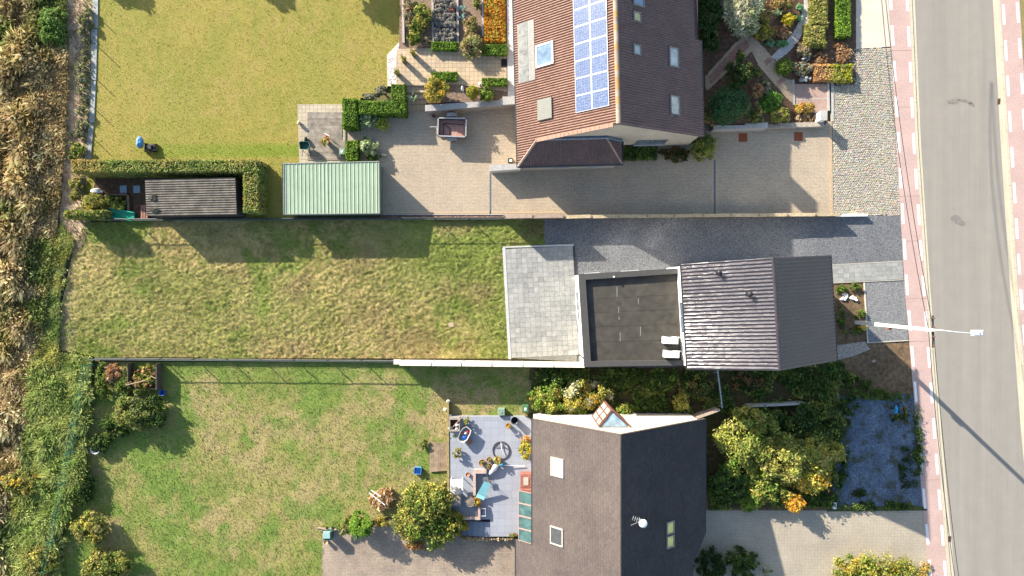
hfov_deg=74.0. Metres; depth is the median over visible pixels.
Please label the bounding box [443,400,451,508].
terrace edge wall
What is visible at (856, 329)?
weed clump
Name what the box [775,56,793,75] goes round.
round shrub
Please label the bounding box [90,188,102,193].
white sack
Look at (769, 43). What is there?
bed plant
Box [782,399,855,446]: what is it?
thicket shrub
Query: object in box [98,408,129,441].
wild bush
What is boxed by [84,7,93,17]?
track herb
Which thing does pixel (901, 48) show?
cycle path
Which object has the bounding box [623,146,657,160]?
hedge
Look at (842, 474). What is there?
weed clump
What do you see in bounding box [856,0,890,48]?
forecourt
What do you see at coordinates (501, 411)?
compost caddy
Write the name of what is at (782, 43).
bed plant
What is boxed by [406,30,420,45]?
bed shrub
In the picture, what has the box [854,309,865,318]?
weed clump
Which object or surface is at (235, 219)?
wire fence
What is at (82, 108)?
track herb
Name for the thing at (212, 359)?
wire fence
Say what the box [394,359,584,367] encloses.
panel wall
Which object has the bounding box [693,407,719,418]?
side gate
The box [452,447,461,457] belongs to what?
terrace shrub
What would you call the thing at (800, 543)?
side driveway
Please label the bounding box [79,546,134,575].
wild bush
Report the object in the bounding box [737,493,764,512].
thicket shrub
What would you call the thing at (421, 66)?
patio
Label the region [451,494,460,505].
storage chest
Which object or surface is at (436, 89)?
golden bush
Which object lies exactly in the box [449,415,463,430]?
tool trough
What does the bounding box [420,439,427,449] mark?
terrace shrub
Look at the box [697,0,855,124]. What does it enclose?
front bed
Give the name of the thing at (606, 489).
shingle house
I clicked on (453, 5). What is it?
lavender
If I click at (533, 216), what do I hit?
panel fence
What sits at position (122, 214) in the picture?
plastic slide
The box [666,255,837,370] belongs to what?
narrow house
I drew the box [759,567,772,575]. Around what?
variegated plant
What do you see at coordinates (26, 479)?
wild bush
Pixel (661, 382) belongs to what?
shrub
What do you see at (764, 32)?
bed plant
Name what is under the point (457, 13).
edging board
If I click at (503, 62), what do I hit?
door mat
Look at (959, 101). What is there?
road
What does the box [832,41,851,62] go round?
shrub
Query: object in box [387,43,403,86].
stone bank
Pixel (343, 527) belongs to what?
olive bush
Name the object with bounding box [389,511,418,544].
bush
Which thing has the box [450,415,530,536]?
raised terrace
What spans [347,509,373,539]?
bush
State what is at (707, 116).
brown shrub
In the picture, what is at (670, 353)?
air conditioner
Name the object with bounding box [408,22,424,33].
bed shrub
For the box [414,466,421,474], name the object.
blue crate
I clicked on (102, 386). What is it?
wild bush
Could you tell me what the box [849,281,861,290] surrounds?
weed clump
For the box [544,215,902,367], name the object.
gravel drive
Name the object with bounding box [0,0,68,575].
marsh bed
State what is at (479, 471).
planter wall
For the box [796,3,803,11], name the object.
bed plant
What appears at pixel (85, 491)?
wild bush
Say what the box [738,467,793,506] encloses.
thicket shrub
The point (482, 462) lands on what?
plant pot
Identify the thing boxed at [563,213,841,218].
panel fence
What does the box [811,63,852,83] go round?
two tone hedge
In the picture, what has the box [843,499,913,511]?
weed clump
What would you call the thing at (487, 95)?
round shrub
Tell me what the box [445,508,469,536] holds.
yellow bush
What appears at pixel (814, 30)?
curved hedge
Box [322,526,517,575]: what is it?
yard
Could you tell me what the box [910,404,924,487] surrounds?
weed clump
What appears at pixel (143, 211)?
pallet
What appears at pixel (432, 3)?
edging board
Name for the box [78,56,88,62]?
track herb
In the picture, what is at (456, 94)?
garden terrace
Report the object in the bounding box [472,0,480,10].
bed shrub
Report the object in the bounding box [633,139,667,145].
window
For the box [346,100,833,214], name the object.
driveway
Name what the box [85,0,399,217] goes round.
mown lawn
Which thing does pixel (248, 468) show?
patchy lawn
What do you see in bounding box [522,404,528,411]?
compost caddy
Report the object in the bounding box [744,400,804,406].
concrete beam
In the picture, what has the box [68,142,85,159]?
weedy bush
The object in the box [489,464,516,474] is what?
folded parasol
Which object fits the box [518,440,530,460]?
terrace shrub
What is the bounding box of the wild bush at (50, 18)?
[33,6,67,45]
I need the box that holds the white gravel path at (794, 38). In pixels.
[772,0,809,60]
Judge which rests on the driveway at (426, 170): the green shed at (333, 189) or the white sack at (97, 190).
the green shed at (333, 189)
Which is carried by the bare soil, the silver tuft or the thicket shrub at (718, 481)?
the thicket shrub at (718, 481)
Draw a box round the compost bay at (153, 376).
[127,363,161,394]
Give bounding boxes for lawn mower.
[136,136,157,152]
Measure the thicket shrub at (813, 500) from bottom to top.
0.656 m
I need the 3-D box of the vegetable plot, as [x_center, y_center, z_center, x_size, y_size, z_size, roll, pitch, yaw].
[-24.981,-6.462,48.965,11.192,0.001,2.923,0,90,0]
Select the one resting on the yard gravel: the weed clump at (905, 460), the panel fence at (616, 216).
the weed clump at (905, 460)
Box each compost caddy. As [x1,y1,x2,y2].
[339,149,345,154]
[498,407,504,415]
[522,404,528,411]
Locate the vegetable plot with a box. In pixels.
[91,178,242,218]
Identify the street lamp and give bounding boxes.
[855,315,982,347]
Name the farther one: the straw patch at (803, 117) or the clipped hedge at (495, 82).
the straw patch at (803, 117)
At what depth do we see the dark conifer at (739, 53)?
47.36 m
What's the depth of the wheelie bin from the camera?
48.19 m
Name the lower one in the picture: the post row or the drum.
the drum
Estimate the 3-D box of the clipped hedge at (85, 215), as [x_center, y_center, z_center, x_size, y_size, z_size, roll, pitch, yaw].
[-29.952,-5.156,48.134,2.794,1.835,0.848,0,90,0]
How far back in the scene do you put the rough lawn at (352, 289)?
49.02 m
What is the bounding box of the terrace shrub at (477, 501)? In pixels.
[472,497,480,506]
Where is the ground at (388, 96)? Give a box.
[46,36,1017,532]
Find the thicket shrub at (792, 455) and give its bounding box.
[750,430,812,485]
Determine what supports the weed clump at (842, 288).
on the bare soil
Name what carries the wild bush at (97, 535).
on the patchy lawn at (248, 468)
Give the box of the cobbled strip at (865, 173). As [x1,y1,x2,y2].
[831,47,899,215]
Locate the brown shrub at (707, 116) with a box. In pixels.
[704,100,712,126]
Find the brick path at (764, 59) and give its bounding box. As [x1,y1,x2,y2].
[705,34,792,102]
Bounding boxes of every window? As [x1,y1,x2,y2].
[578,334,582,351]
[592,401,630,426]
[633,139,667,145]
[680,302,683,331]
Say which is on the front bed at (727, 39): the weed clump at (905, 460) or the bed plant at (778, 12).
the bed plant at (778, 12)
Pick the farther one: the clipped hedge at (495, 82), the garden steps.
the garden steps
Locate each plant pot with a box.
[320,135,330,146]
[394,68,400,76]
[400,53,406,63]
[406,92,416,101]
[410,49,415,56]
[479,459,485,465]
[493,455,502,464]
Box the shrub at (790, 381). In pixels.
[778,366,824,394]
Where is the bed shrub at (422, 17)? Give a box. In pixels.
[412,1,431,27]
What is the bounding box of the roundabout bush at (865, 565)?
[831,549,933,575]
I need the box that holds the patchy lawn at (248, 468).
[59,362,532,575]
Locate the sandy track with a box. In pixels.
[60,0,97,250]
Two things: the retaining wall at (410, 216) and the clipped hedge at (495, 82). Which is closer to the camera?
the clipped hedge at (495, 82)
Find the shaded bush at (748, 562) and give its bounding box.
[724,545,760,575]
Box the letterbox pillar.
[814,110,827,121]
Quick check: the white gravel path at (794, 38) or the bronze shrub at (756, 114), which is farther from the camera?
the white gravel path at (794, 38)
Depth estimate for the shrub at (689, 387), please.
48.28 m
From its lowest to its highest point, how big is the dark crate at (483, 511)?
0.305 m
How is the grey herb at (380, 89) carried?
on the mown lawn at (209, 79)
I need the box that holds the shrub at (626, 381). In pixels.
[590,366,641,390]
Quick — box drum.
[465,496,474,506]
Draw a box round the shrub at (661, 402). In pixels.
[632,395,671,412]
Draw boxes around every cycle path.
[888,0,947,575]
[1000,0,1023,361]
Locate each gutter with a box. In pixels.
[912,0,954,575]
[993,0,1023,457]
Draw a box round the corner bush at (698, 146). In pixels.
[690,132,717,162]
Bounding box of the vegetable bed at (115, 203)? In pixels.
[104,194,130,210]
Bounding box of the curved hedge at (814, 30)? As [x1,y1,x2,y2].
[802,0,829,48]
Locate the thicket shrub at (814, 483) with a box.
[791,466,831,495]
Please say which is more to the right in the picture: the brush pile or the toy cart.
the toy cart
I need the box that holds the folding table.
[450,477,462,493]
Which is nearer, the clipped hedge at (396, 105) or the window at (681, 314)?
the window at (681, 314)
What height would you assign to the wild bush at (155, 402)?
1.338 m
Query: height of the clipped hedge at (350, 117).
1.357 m
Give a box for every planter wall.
[463,506,479,519]
[473,469,486,494]
[710,122,823,131]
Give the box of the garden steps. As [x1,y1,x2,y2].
[406,86,426,109]
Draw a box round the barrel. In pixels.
[511,417,517,424]
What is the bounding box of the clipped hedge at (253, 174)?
[71,159,268,215]
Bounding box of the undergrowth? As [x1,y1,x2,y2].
[2,221,96,575]
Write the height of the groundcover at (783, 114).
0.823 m
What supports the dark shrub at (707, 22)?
on the front bed at (727, 39)
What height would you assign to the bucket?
0.363 m
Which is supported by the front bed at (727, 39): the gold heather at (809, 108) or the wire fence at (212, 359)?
the gold heather at (809, 108)
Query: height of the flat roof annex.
3.600 m
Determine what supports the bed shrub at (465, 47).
on the garden terrace at (456, 94)
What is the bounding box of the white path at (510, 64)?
[507,0,514,96]
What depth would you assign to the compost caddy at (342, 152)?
48.45 m
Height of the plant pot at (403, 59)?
1.751 m
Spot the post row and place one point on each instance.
(88, 72)
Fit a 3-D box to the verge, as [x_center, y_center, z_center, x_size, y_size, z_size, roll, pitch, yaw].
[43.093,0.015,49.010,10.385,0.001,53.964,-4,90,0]
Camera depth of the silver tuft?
48.69 m
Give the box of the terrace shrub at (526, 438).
[521,436,530,442]
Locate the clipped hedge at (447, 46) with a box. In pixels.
[431,41,457,51]
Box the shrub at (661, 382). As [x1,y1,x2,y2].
[637,367,682,396]
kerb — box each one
[909,0,950,575]
[997,0,1023,407]
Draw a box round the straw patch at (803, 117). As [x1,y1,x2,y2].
[795,114,815,121]
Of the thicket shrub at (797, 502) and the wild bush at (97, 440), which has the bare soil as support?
the thicket shrub at (797, 502)
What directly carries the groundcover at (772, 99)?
on the front bed at (727, 39)
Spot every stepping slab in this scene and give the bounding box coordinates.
[120,185,126,192]
[133,185,139,192]
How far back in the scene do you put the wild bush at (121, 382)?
48.31 m
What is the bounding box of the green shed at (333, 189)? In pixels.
[282,161,382,215]
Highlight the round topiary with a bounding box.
[705,85,751,127]
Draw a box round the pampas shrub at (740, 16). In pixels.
[719,0,765,38]
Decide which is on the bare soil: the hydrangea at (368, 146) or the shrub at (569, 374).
the shrub at (569, 374)
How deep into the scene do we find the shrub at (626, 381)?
48.15 m
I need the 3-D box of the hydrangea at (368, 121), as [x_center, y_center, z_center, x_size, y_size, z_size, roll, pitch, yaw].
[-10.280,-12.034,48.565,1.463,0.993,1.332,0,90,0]
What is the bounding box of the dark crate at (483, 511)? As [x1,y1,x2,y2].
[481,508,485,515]
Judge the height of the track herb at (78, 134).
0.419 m
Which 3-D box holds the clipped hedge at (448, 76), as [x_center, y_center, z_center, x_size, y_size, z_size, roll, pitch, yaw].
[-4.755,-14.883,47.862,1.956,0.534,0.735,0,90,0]
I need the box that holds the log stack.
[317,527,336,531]
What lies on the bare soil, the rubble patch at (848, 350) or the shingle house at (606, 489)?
the rubble patch at (848, 350)
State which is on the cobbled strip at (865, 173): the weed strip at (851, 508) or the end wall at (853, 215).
the end wall at (853, 215)
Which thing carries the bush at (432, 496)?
on the patchy lawn at (248, 468)
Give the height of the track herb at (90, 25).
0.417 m
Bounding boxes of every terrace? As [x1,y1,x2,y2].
[398,0,507,104]
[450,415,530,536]
[502,244,578,361]
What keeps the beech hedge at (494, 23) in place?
on the garden terrace at (456, 94)
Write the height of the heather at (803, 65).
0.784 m
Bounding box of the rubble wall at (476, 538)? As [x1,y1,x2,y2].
[461,536,517,541]
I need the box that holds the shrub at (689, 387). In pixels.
[672,370,717,403]
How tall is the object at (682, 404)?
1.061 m
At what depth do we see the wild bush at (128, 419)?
47.85 m
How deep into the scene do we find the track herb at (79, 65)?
48.68 m
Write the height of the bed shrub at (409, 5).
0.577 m
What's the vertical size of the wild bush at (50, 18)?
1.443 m
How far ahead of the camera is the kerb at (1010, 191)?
48.98 m
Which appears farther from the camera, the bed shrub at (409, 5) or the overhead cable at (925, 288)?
the bed shrub at (409, 5)
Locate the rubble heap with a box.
[840,293,847,300]
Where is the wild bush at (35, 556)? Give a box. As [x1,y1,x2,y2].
[18,542,62,575]
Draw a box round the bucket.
[159,390,165,395]
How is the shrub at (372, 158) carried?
on the driveway at (426, 170)
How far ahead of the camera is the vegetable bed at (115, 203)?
48.67 m
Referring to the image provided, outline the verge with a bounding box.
[1020,0,1023,60]
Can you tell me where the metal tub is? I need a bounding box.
[90,445,102,453]
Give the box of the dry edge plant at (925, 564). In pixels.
[920,561,930,575]
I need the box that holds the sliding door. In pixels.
[575,291,580,321]
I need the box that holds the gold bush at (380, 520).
[374,516,387,526]
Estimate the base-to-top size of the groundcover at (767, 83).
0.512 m
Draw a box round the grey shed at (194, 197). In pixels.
[145,178,245,217]
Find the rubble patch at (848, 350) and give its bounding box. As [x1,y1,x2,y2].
[837,341,869,359]
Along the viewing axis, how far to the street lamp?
41.89 m
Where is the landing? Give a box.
[792,80,829,112]
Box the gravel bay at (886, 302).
[865,280,907,341]
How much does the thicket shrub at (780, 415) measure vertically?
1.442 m
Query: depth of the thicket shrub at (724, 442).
47.38 m
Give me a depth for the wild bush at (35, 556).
48.09 m
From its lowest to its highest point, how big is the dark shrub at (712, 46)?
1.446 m
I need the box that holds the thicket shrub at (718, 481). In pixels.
[706,463,746,503]
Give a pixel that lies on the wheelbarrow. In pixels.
(304, 145)
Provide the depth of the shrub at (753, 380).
48.56 m
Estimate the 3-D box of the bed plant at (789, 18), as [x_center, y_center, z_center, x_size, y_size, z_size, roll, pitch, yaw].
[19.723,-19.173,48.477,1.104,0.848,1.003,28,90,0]
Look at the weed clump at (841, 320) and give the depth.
48.81 m
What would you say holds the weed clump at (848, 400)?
on the yard gravel
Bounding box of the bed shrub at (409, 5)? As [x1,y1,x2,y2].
[402,0,413,25]
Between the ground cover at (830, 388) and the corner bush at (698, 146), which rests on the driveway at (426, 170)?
the corner bush at (698, 146)
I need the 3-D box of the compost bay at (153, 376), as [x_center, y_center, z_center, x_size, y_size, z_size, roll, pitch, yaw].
[-26.286,6.476,48.534,2.135,1.032,2.278,0,90,0]
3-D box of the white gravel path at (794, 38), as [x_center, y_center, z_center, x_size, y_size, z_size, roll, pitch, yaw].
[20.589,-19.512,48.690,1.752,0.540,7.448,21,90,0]
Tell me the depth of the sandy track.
49.00 m
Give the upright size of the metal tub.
0.513 m
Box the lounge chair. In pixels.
[476,481,490,499]
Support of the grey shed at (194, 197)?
on the vegetable plot
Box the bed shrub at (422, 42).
[418,34,431,47]
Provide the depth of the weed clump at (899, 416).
48.92 m
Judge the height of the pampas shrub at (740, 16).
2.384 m
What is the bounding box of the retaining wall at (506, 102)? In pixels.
[425,97,514,114]
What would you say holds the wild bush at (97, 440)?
on the patchy lawn at (248, 468)
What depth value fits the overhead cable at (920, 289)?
41.66 m
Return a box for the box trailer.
[430,112,466,141]
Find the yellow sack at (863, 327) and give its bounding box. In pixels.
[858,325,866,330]
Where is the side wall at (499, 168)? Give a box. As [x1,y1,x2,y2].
[490,164,520,172]
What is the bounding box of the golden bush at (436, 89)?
[423,75,449,102]
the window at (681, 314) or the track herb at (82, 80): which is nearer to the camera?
the window at (681, 314)
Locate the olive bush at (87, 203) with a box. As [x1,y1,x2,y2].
[80,192,107,210]
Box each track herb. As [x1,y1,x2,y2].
[74,127,84,138]
[75,61,87,71]
[75,105,86,116]
[75,118,86,128]
[76,70,88,84]
[76,85,87,95]
[77,13,90,24]
[77,27,87,37]
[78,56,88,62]
[79,96,86,104]
[80,20,94,30]
[81,36,89,44]
[81,48,87,54]
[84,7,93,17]
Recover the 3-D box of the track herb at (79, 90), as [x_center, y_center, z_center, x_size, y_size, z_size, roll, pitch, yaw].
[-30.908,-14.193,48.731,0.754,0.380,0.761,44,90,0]
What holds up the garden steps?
on the driveway at (426, 170)
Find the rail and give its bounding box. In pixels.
[714,370,722,407]
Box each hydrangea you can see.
[358,135,379,155]
[359,114,377,128]
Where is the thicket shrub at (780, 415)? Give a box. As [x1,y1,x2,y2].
[732,405,792,436]
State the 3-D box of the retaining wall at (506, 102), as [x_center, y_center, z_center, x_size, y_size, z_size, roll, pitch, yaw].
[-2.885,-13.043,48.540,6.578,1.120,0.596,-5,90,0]
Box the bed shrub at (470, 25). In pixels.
[462,15,478,36]
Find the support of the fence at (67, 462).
on the ground at (388, 96)
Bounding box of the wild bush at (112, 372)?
[104,362,122,382]
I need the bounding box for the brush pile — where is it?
[367,486,396,511]
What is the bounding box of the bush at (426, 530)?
[406,503,466,551]
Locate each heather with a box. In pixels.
[792,61,815,76]
[795,102,814,113]
[796,43,811,57]
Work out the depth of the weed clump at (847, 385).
48.74 m
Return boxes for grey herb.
[362,93,376,99]
[374,85,387,96]
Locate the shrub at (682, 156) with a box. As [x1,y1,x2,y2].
[658,146,691,162]
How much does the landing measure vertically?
0.160 m
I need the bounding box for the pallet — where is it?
[141,205,148,217]
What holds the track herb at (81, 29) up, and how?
on the sandy track
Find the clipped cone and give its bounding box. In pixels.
[466,85,479,99]
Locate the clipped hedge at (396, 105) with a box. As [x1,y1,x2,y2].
[358,84,407,118]
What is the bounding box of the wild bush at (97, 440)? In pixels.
[89,432,112,453]
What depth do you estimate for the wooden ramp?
48.88 m
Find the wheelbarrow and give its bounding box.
[299,137,309,155]
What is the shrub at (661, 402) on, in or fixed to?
on the bare soil
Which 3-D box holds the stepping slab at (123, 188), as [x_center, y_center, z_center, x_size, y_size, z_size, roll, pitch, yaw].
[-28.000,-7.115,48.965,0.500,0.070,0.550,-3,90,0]
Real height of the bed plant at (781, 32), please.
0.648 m
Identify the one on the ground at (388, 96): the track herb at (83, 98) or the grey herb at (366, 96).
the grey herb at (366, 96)
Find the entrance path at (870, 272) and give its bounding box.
[832,261,908,342]
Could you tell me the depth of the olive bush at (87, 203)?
48.13 m
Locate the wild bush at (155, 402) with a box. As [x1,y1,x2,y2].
[136,394,168,429]
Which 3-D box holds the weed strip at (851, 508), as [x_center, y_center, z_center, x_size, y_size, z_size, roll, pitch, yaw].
[26.308,15.904,48.988,7.231,0.001,0.423,0,90,0]
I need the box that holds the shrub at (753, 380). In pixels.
[722,370,769,391]
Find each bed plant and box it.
[755,23,774,40]
[757,1,772,30]
[765,38,774,46]
[771,0,794,11]
[772,8,782,15]
[772,25,791,38]
[776,40,788,47]
[780,12,796,27]
[794,14,802,20]
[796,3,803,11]
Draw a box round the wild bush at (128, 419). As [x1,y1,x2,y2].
[107,389,156,432]
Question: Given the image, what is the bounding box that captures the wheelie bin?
[323,526,333,539]
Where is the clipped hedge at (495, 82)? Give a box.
[482,77,508,86]
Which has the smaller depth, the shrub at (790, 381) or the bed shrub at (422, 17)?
the bed shrub at (422, 17)
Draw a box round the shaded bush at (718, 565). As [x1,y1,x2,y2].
[693,545,733,575]
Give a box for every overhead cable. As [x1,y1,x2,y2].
[881,0,954,575]
[885,0,958,575]
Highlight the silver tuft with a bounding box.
[799,75,810,81]
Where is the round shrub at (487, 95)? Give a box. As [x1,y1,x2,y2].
[479,85,494,101]
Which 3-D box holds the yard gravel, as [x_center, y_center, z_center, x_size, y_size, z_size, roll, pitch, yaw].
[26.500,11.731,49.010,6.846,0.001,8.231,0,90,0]
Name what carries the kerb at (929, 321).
on the road
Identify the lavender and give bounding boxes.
[450,1,456,8]
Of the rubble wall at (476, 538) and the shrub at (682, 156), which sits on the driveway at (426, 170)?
the shrub at (682, 156)
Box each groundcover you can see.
[753,68,760,76]
[758,76,770,94]
[759,89,782,113]
[770,106,789,123]
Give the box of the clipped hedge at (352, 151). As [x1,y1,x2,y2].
[345,140,360,161]
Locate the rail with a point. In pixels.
(717, 372)
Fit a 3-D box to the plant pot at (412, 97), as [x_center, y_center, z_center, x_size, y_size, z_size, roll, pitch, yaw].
[-7.070,-13.547,48.282,0.716,0.636,0.632,37,90,0]
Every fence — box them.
[40,363,96,574]
[86,357,393,362]
[93,217,502,220]
[503,214,563,219]
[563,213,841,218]
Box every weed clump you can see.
[833,410,852,490]
[835,284,847,293]
[835,305,845,328]
[836,396,860,415]
[842,376,872,394]
[843,327,863,334]
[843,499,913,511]
[847,387,911,401]
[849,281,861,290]
[851,488,866,497]
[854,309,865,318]
[888,401,915,424]
[897,446,917,489]
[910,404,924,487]
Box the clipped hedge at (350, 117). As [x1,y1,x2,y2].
[342,97,360,131]
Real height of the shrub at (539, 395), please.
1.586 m
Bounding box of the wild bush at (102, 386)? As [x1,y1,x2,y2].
[95,361,110,399]
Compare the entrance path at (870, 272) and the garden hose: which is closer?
the garden hose
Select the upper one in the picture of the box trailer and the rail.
the box trailer
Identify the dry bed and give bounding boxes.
[812,50,827,63]
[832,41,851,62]
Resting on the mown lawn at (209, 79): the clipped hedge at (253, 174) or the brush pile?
the clipped hedge at (253, 174)
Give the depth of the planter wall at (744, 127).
48.60 m
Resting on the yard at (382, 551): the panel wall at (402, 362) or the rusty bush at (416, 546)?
the rusty bush at (416, 546)
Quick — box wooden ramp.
[430,442,446,471]
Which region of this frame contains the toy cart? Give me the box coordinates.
[457,426,470,442]
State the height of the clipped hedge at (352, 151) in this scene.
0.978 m
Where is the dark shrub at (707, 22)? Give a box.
[698,0,723,38]
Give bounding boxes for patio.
[396,45,506,91]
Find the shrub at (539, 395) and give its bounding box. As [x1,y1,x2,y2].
[527,382,564,414]
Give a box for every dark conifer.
[724,56,755,89]
[736,49,744,58]
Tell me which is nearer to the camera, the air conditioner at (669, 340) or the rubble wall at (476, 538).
the air conditioner at (669, 340)
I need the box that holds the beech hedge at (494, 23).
[483,0,506,43]
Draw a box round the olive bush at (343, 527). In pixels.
[337,514,351,535]
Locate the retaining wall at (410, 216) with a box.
[376,214,502,218]
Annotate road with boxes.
[915,0,1023,575]
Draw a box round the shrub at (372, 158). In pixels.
[366,154,381,160]
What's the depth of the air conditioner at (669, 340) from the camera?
45.22 m
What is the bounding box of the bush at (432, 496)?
[397,480,455,525]
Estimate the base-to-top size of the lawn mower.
0.962 m
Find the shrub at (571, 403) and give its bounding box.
[555,377,614,411]
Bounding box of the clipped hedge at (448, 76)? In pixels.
[431,71,457,81]
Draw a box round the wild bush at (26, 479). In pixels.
[0,472,39,497]
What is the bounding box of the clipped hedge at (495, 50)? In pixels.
[481,44,507,56]
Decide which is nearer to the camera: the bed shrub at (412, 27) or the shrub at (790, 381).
the bed shrub at (412, 27)
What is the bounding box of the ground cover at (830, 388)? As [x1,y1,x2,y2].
[533,363,856,510]
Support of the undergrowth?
on the ground at (388, 96)
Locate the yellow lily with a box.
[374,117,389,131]
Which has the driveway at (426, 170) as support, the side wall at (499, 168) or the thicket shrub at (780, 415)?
the side wall at (499, 168)
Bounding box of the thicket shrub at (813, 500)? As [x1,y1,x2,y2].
[806,492,840,508]
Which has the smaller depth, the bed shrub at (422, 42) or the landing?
the bed shrub at (422, 42)
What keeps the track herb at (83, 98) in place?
on the sandy track
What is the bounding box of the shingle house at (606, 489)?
[515,401,705,575]
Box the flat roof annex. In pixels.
[575,268,683,366]
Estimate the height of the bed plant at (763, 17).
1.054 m
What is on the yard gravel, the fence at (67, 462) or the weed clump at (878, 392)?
the weed clump at (878, 392)
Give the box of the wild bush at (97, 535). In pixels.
[69,508,109,545]
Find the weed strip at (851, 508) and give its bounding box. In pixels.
[827,506,926,511]
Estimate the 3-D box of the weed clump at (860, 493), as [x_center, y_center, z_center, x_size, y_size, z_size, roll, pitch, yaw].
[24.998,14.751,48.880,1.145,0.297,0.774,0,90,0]
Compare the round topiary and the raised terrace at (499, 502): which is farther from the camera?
the raised terrace at (499, 502)
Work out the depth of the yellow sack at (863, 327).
48.75 m
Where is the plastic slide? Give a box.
[106,207,135,220]
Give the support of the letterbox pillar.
on the driveway at (426, 170)
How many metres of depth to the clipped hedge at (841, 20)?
48.45 m
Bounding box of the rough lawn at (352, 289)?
[58,219,544,358]
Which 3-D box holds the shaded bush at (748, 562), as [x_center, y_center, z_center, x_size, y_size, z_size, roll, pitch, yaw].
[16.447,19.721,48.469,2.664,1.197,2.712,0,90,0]
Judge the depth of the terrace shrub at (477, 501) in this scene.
48.12 m
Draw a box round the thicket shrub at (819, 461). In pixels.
[794,424,848,475]
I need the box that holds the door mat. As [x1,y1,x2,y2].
[501,59,506,66]
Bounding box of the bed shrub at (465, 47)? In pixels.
[459,34,481,58]
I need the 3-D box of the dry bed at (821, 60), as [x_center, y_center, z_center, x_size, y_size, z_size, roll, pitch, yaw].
[22.157,-16.588,48.822,1.142,0.414,1.012,0,90,0]
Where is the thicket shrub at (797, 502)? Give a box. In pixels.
[781,492,805,513]
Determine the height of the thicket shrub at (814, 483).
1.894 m
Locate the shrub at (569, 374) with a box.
[536,367,591,385]
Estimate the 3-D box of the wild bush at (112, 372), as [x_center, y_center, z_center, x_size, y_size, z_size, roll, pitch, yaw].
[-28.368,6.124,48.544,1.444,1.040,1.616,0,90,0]
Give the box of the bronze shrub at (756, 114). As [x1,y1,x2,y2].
[747,101,764,123]
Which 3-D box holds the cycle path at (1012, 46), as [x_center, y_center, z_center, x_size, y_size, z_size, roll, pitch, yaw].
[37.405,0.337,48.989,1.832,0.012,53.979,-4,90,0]
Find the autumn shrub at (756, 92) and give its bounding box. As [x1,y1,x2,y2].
[750,83,762,97]
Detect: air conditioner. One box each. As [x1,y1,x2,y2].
[662,336,679,343]
[663,350,681,357]
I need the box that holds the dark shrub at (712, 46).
[699,27,720,52]
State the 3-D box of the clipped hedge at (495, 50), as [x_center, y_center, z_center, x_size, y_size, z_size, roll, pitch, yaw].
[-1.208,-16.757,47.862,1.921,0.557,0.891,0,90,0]
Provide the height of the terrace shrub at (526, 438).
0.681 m
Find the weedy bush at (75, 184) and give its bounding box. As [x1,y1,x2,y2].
[68,174,84,201]
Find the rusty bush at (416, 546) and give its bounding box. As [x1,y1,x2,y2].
[405,539,425,550]
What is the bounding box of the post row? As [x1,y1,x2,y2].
[78,5,95,132]
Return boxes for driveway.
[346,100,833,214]
[693,510,927,575]
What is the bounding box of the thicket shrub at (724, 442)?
[711,404,783,479]
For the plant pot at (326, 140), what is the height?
0.876 m
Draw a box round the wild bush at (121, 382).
[113,369,134,396]
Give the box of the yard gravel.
[832,394,922,506]
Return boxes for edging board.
[402,0,404,43]
[431,0,433,41]
[456,0,458,45]
[482,0,483,36]
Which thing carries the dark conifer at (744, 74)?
on the front bed at (727, 39)
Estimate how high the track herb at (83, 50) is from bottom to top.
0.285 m
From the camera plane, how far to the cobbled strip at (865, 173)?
49.01 m
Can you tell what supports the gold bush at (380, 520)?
on the patchy lawn at (248, 468)
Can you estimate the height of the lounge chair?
0.750 m
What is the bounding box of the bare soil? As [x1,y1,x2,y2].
[533,282,912,509]
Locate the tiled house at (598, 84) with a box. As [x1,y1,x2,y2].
[512,0,704,170]
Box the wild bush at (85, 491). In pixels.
[72,465,96,506]
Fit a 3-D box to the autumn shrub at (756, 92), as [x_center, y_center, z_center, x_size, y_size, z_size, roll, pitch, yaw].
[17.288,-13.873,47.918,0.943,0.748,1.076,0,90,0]
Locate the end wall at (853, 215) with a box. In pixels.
[835,214,867,216]
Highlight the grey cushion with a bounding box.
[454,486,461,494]
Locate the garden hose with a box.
[492,441,509,459]
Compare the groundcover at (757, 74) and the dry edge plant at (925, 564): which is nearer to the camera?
the groundcover at (757, 74)
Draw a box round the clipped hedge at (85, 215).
[63,209,113,221]
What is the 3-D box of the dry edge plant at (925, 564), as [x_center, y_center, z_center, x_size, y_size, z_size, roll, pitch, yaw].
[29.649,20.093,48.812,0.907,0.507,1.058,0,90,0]
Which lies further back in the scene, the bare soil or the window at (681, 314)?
the bare soil
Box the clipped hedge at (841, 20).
[833,0,850,39]

